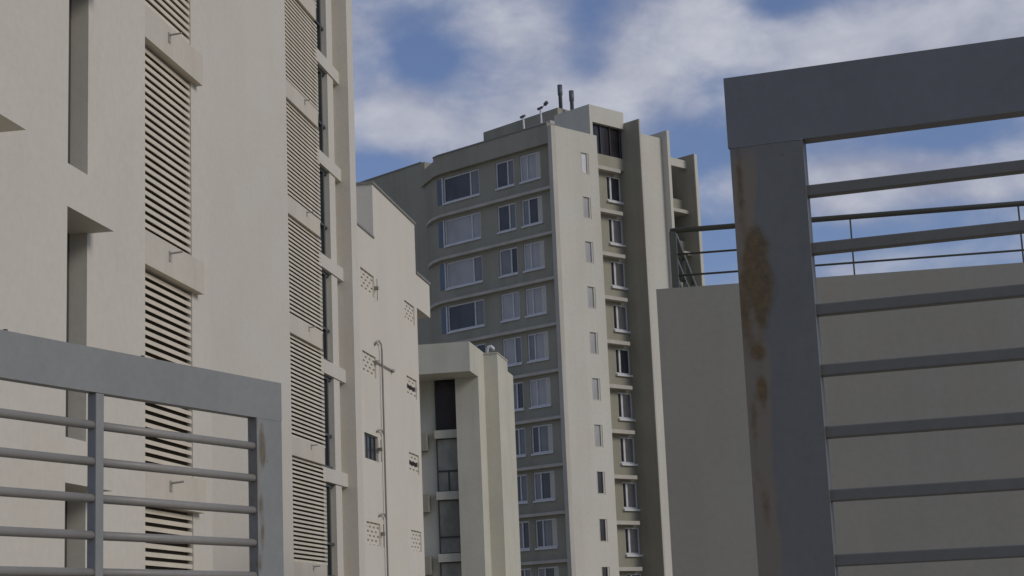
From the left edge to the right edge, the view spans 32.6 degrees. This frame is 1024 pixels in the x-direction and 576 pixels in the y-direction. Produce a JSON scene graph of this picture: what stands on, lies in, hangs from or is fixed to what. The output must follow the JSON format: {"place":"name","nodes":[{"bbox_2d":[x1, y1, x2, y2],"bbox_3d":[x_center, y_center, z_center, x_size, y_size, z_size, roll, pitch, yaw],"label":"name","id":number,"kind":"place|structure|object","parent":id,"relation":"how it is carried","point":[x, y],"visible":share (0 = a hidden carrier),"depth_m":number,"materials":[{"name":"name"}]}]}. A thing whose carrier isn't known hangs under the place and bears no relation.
{"place":"outdoors","nodes":[
{"label":"outdoors","id":0,"kind":"place"},
{"bbox_2d":[0,0,365,575],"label":"apartment building","id":1,"kind":"structure","parent":0,"point":[178,181],"depth_m":22.69,"materials":[{"name":"paint"}]},
{"bbox_2d":[64,501,66,567],"bbox_3d":[-4.850,3.273,18.020,0.060,2.395,1.160,-4,-11,9],"label":"window","id":2,"kind":"structure","parent":1,"relation":"in","point":[65,557],"depth_m":18.69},
{"bbox_2d":[65,233,68,436],"bbox_3d":[-4.967,0.474,18.572,0.060,2.395,1.160,-4,-11,9],"label":"window","id":3,"kind":"structure","parent":1,"relation":"in","point":[67,316],"depth_m":19.16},
{"bbox_2d":[68,0,70,163],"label":"window","id":4,"kind":"structure","parent":1,"relation":"in","point":[69,76],"depth_m":19.67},
{"bbox_2d":[313,0,322,51],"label":"window","id":5,"kind":"structure","parent":1,"relation":"in","point":[319,28],"depth_m":48.68,"materials":[{"name":"black glass"}]},
{"bbox_2d":[315,64,325,152],"bbox_3d":[-5.581,-5.137,46.503,0.105,2.489,4.229,-4,-11,9],"label":"window","id":6,"kind":"structure","parent":1,"relation":"in","point":[320,73],"depth_m":48.20,"materials":[{"name":"black glass"}]},
{"bbox_2d":[317,167,327,255],"bbox_3d":[-5.464,-2.339,45.951,0.105,2.489,4.229,-4,-11,9],"label":"window","id":7,"kind":"structure","parent":1,"relation":"in","point":[322,173],"depth_m":47.64,"materials":[{"name":"black glass"}]},
{"bbox_2d":[319,269,329,361],"bbox_3d":[-5.347,0.460,45.399,0.105,2.489,4.229,-4,-11,9],"label":"window","id":8,"kind":"structure","parent":1,"relation":"in","point":[324,275],"depth_m":47.09,"materials":[{"name":"black glass"}]},
{"bbox_2d":[321,374,332,468],"bbox_3d":[-5.230,3.259,44.848,0.105,2.489,4.229,-4,-11,9],"label":"window","id":9,"kind":"structure","parent":1,"relation":"in","point":[326,379],"depth_m":46.53,"materials":[{"name":"black glass"}]},
{"bbox_2d":[323,482,333,575],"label":"window","id":10,"kind":"structure","parent":1,"relation":"in","point":[328,486],"depth_m":45.97,"materials":[{"name":"black glass"}]},
{"bbox_2d":[356,181,430,575],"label":"apartment building","id":11,"kind":"structure","parent":0,"point":[394,295],"depth_m":65.27,"materials":[{"name":"beige paint"}]},
{"bbox_2d":[364,433,375,460],"bbox_3d":[-5.070,5.625,61.874,0.090,0.900,1.800,-4,-11,9],"label":"window","id":12,"kind":"structure","parent":11,"relation":"in","point":[370,443],"depth_m":62.07,"materials":[{"name":"black glass"}]},
{"bbox_2d":[418,341,520,575],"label":"apartment building","id":13,"kind":"structure","parent":0,"point":[469,479],"depth_m":84.36,"materials":[{"name":"beige paint"}]},
{"bbox_2d":[434,380,456,429],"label":"window","id":14,"kind":"structure","parent":13,"relation":"in","point":[445,399],"depth_m":85.04,"materials":[{"name":"black glass"}]},
{"bbox_2d":[436,438,458,491],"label":"window","id":15,"kind":"structure","parent":13,"relation":"in","point":[446,449],"depth_m":84.48,"materials":[{"name":"grey glass"}]},
{"bbox_2d":[438,499,460,553],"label":"window","id":16,"kind":"structure","parent":13,"relation":"in","point":[448,510],"depth_m":83.90,"materials":[{"name":"grey glass"}]},
{"bbox_2d":[440,561,461,575],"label":"window","id":17,"kind":"structure","parent":13,"relation":"in","point":[446,568],"depth_m":83.51,"materials":[{"name":"grey glass"}]},
{"bbox_2d":[361,84,704,575],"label":"apartment tower","id":18,"kind":"structure","parent":0,"point":[542,255],"depth_m":111.85,"materials":[{"name":"beige concrete"}]},
{"bbox_2d":[437,179,441,205],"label":"corner window","id":19,"kind":"structure","parent":18,"relation":"in","point":[439,183],"depth_m":116.80,"materials":[{"name":"blue glass"}]},
{"bbox_2d":[438,221,443,247],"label":"corner window","id":20,"kind":"structure","parent":18,"relation":"in","point":[440,225],"depth_m":116.23,"materials":[{"name":"blue glass"}]},
{"bbox_2d":[440,264,444,290],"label":"corner window","id":21,"kind":"structure","parent":18,"relation":"in","point":[442,270],"depth_m":115.69,"materials":[{"name":"blue glass"}]},
{"bbox_2d":[441,307,446,333],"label":"corner window","id":22,"kind":"structure","parent":18,"relation":"in","point":[443,310],"depth_m":115.13,"materials":[{"name":"blue glass"}]},
{"bbox_2d":[443,169,479,204],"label":"window","id":23,"kind":"structure","parent":18,"relation":"in","point":[463,186],"depth_m":115.47,"materials":[{"name":"grey glass"}]},
{"bbox_2d":[444,212,481,247],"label":"window","id":24,"kind":"structure","parent":18,"relation":"in","point":[467,228],"depth_m":114.90,"materials":[{"name":"grey glass"}]},
{"bbox_2d":[446,255,482,290],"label":"window","id":25,"kind":"structure","parent":18,"relation":"in","point":[465,272],"depth_m":114.34,"materials":[{"name":"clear glass"}]},
{"bbox_2d":[447,299,484,333],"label":"window","id":26,"kind":"structure","parent":18,"relation":"in","point":[469,315],"depth_m":113.79,"materials":[{"name":"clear glass"}]},
{"bbox_2d":[474,343,485,352],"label":"window","id":27,"kind":"structure","parent":18,"relation":"in","point":[480,346],"depth_m":112.50,"materials":[{"name":"clear glass"}]},
{"bbox_2d":[495,159,514,190],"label":"window","id":28,"kind":"structure","parent":18,"relation":"in","point":[505,169],"depth_m":112.85,"materials":[{"name":"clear glass"}]},
{"bbox_2d":[497,203,516,234],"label":"window","id":29,"kind":"structure","parent":18,"relation":"in","point":[506,213],"depth_m":112.27,"materials":[{"name":"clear glass"}]},
{"bbox_2d":[499,247,518,278],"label":"window","id":30,"kind":"structure","parent":18,"relation":"in","point":[508,257],"depth_m":111.72,"materials":[{"name":"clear glass"}]},
{"bbox_2d":[500,291,520,322],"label":"window","id":31,"kind":"structure","parent":18,"relation":"in","point":[510,301],"depth_m":111.15,"materials":[{"name":"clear glass"}]},
{"bbox_2d":[503,336,522,366],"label":"window","id":32,"kind":"structure","parent":18,"relation":"in","point":[511,346],"depth_m":110.56,"materials":[{"name":"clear glass"}]},
{"bbox_2d":[513,382,523,411],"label":"window","id":33,"kind":"structure","parent":18,"relation":"in","point":[517,387],"depth_m":109.80,"materials":[{"name":"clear glass"}]},
{"bbox_2d":[515,428,525,457],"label":"window","id":34,"kind":"structure","parent":18,"relation":"in","point":[520,432],"depth_m":109.24,"materials":[{"name":"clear glass"}]},
{"bbox_2d":[517,474,527,504],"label":"window","id":35,"kind":"structure","parent":18,"relation":"in","point":[521,479],"depth_m":108.68,"materials":[{"name":"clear glass"}]},
{"bbox_2d":[519,521,529,551],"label":"window","id":36,"kind":"structure","parent":18,"relation":"in","point":[524,525],"depth_m":108.13,"materials":[{"name":"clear glass"}]},
{"bbox_2d":[521,568,530,575],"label":"window","id":37,"kind":"structure","parent":18,"relation":"in","point":[524,572],"depth_m":107.69,"materials":[{"name":"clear glass"}]},
{"bbox_2d":[519,151,540,183],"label":"window","id":38,"kind":"structure","parent":18,"relation":"in","point":[527,162],"depth_m":111.45,"materials":[{"name":"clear glass"}]},
{"bbox_2d":[521,195,542,227],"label":"window","id":39,"kind":"structure","parent":18,"relation":"in","point":[529,207],"depth_m":110.91,"materials":[{"name":"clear glass"}]},
{"bbox_2d":[523,240,544,272],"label":"window","id":40,"kind":"structure","parent":18,"relation":"in","point":[531,250],"depth_m":110.34,"materials":[{"name":"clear glass"}]},
{"bbox_2d":[525,285,547,317],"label":"window","id":41,"kind":"structure","parent":18,"relation":"in","point":[533,296],"depth_m":109.78,"materials":[{"name":"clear glass"}]},
{"bbox_2d":[527,331,549,363],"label":"window","id":42,"kind":"structure","parent":18,"relation":"in","point":[536,340],"depth_m":109.22,"materials":[{"name":"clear glass"}]},
{"bbox_2d":[529,377,551,409],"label":"window","id":43,"kind":"structure","parent":18,"relation":"in","point":[537,387],"depth_m":108.66,"materials":[{"name":"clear glass"}]},
{"bbox_2d":[531,424,553,455],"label":"window","id":44,"kind":"structure","parent":18,"relation":"in","point":[540,432],"depth_m":108.10,"materials":[{"name":"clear glass"}]},
{"bbox_2d":[533,471,555,502],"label":"window","id":45,"kind":"structure","parent":18,"relation":"in","point":[542,491],"depth_m":107.55,"materials":[{"name":"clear glass"}]},
{"bbox_2d":[535,518,557,549],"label":"window","id":46,"kind":"structure","parent":18,"relation":"in","point":[544,536],"depth_m":107.00,"materials":[{"name":"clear glass"}]},
{"bbox_2d":[538,566,558,575],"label":"window","id":47,"kind":"structure","parent":18,"relation":"in","point":[542,571],"depth_m":106.55,"materials":[{"name":"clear glass"}]},
{"bbox_2d":[580,152,588,174],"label":"slot window","id":48,"kind":"structure","parent":18,"relation":"in","point":[584,157],"depth_m":111.75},
{"bbox_2d":[582,196,590,218],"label":"slot window","id":49,"kind":"structure","parent":18,"relation":"in","point":[586,201],"depth_m":111.18,"materials":[{"name":"white glass"}]},
{"bbox_2d":[585,241,593,263],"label":"slot window","id":50,"kind":"structure","parent":18,"relation":"in","point":[588,245],"depth_m":110.62,"materials":[{"name":"white glass"}]},
{"bbox_2d":[587,286,595,308],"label":"slot window","id":51,"kind":"structure","parent":18,"relation":"in","point":[590,290],"depth_m":110.07,"materials":[{"name":"white glass"}]},
{"bbox_2d":[589,332,597,354],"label":"slot window","id":52,"kind":"structure","parent":18,"relation":"in","point":[593,336],"depth_m":109.50,"materials":[{"name":"white glass"}]},
{"bbox_2d":[592,378,600,400],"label":"slot window","id":53,"kind":"structure","parent":18,"relation":"in","point":[595,382],"depth_m":108.95,"materials":[{"name":"white glass"}]},
{"bbox_2d":[594,425,602,446],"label":"slot window","id":54,"kind":"structure","parent":18,"relation":"in","point":[597,428],"depth_m":108.39,"materials":[{"name":"white glass"}]},
{"bbox_2d":[596,472,604,494],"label":"slot window","id":55,"kind":"structure","parent":18,"relation":"in","point":[600,475],"depth_m":107.81,"materials":[{"name":"grey glass"}]},
{"bbox_2d":[599,519,607,541],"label":"slot window","id":56,"kind":"structure","parent":18,"relation":"in","point":[602,522],"depth_m":107.26,"materials":[{"name":"grey glass"}]},
{"bbox_2d":[601,567,608,575],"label":"slot window","id":57,"kind":"structure","parent":18,"relation":"in","point":[604,570],"depth_m":106.78,"materials":[{"name":"grey glass"}]},
{"bbox_2d":[592,123,621,158],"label":"penthouse window","id":58,"kind":"structure","parent":18,"relation":"in","point":[608,139],"depth_m":115.98,"materials":[{"name":"black glass"}]},
{"bbox_2d":[606,176,623,204],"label":"window","id":59,"kind":"structure","parent":18,"relation":"in","point":[613,183],"depth_m":116.03,"materials":[{"name":"black glass"}]},
{"bbox_2d":[608,218,625,247],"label":"window","id":60,"kind":"structure","parent":18,"relation":"in","point":[615,226],"depth_m":115.49,"materials":[{"name":"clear glass"}]},
{"bbox_2d":[611,261,627,290],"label":"window","id":61,"kind":"structure","parent":18,"relation":"in","point":[617,268],"depth_m":114.90,"materials":[{"name":"grey glass"}]},
{"bbox_2d":[613,304,630,333],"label":"window","id":62,"kind":"structure","parent":18,"relation":"in","point":[620,312],"depth_m":114.37,"materials":[{"name":"grey glass"}]},
{"bbox_2d":[615,348,632,377],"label":"window","id":63,"kind":"structure","parent":18,"relation":"in","point":[622,355],"depth_m":113.82,"materials":[{"name":"black glass"}]},
{"bbox_2d":[618,392,634,421],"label":"window","id":64,"kind":"structure","parent":18,"relation":"in","point":[624,399],"depth_m":113.26,"materials":[{"name":"grey glass"}]},
{"bbox_2d":[620,437,637,465],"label":"window","id":65,"kind":"structure","parent":18,"relation":"in","point":[627,444],"depth_m":112.68,"materials":[{"name":"grey glass"}]},
{"bbox_2d":[622,482,639,510],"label":"window","id":66,"kind":"structure","parent":18,"relation":"in","point":[629,488],"depth_m":112.13,"materials":[{"name":"grey glass"}]},
{"bbox_2d":[625,528,642,556],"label":"window","id":67,"kind":"structure","parent":18,"relation":"in","point":[631,534],"depth_m":111.56,"materials":[{"name":"grey glass"}]},
{"bbox_2d":[627,573,640,575],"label":"window","id":68,"kind":"structure","parent":18,"relation":"in","point":[637,574],"depth_m":111.26,"materials":[{"name":"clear glass"}]},
{"bbox_2d":[351,0,1023,285],"label":"sky","id":69,"kind":"structure","parent":0,"point":[430,77],"materials":[{"name":"blue"}]},
{"bbox_2d":[656,262,1023,575],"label":"building","id":70,"kind":"structure","parent":0,"point":[709,483],"depth_m":29.45,"materials":[{"name":"grey concrete"}]},
{"bbox_2d":[669,201,1023,287],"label":"roof railing","id":71,"kind":"object","parent":70,"relation":"on","point":[676,250],"visible":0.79,"depth_m":30.32,"materials":[{"name":"metal"}]},
{"bbox_3d":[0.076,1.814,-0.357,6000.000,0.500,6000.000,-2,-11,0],"label":"ground","id":72,"kind":"structure","parent":0,"visible":0},
{"bbox_2d":[0,329,283,575],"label":"metal gate","id":73,"kind":"structure","parent":72,"relation":"on","point":[96,375],"depth_m":4.96,"materials":[{"name":"metal"}]},
{"bbox_2d":[723,36,1023,575],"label":"metal gate","id":74,"kind":"structure","parent":72,"relation":"on","point":[777,122],"depth_m":3.99,"materials":[{"name":"metal"}]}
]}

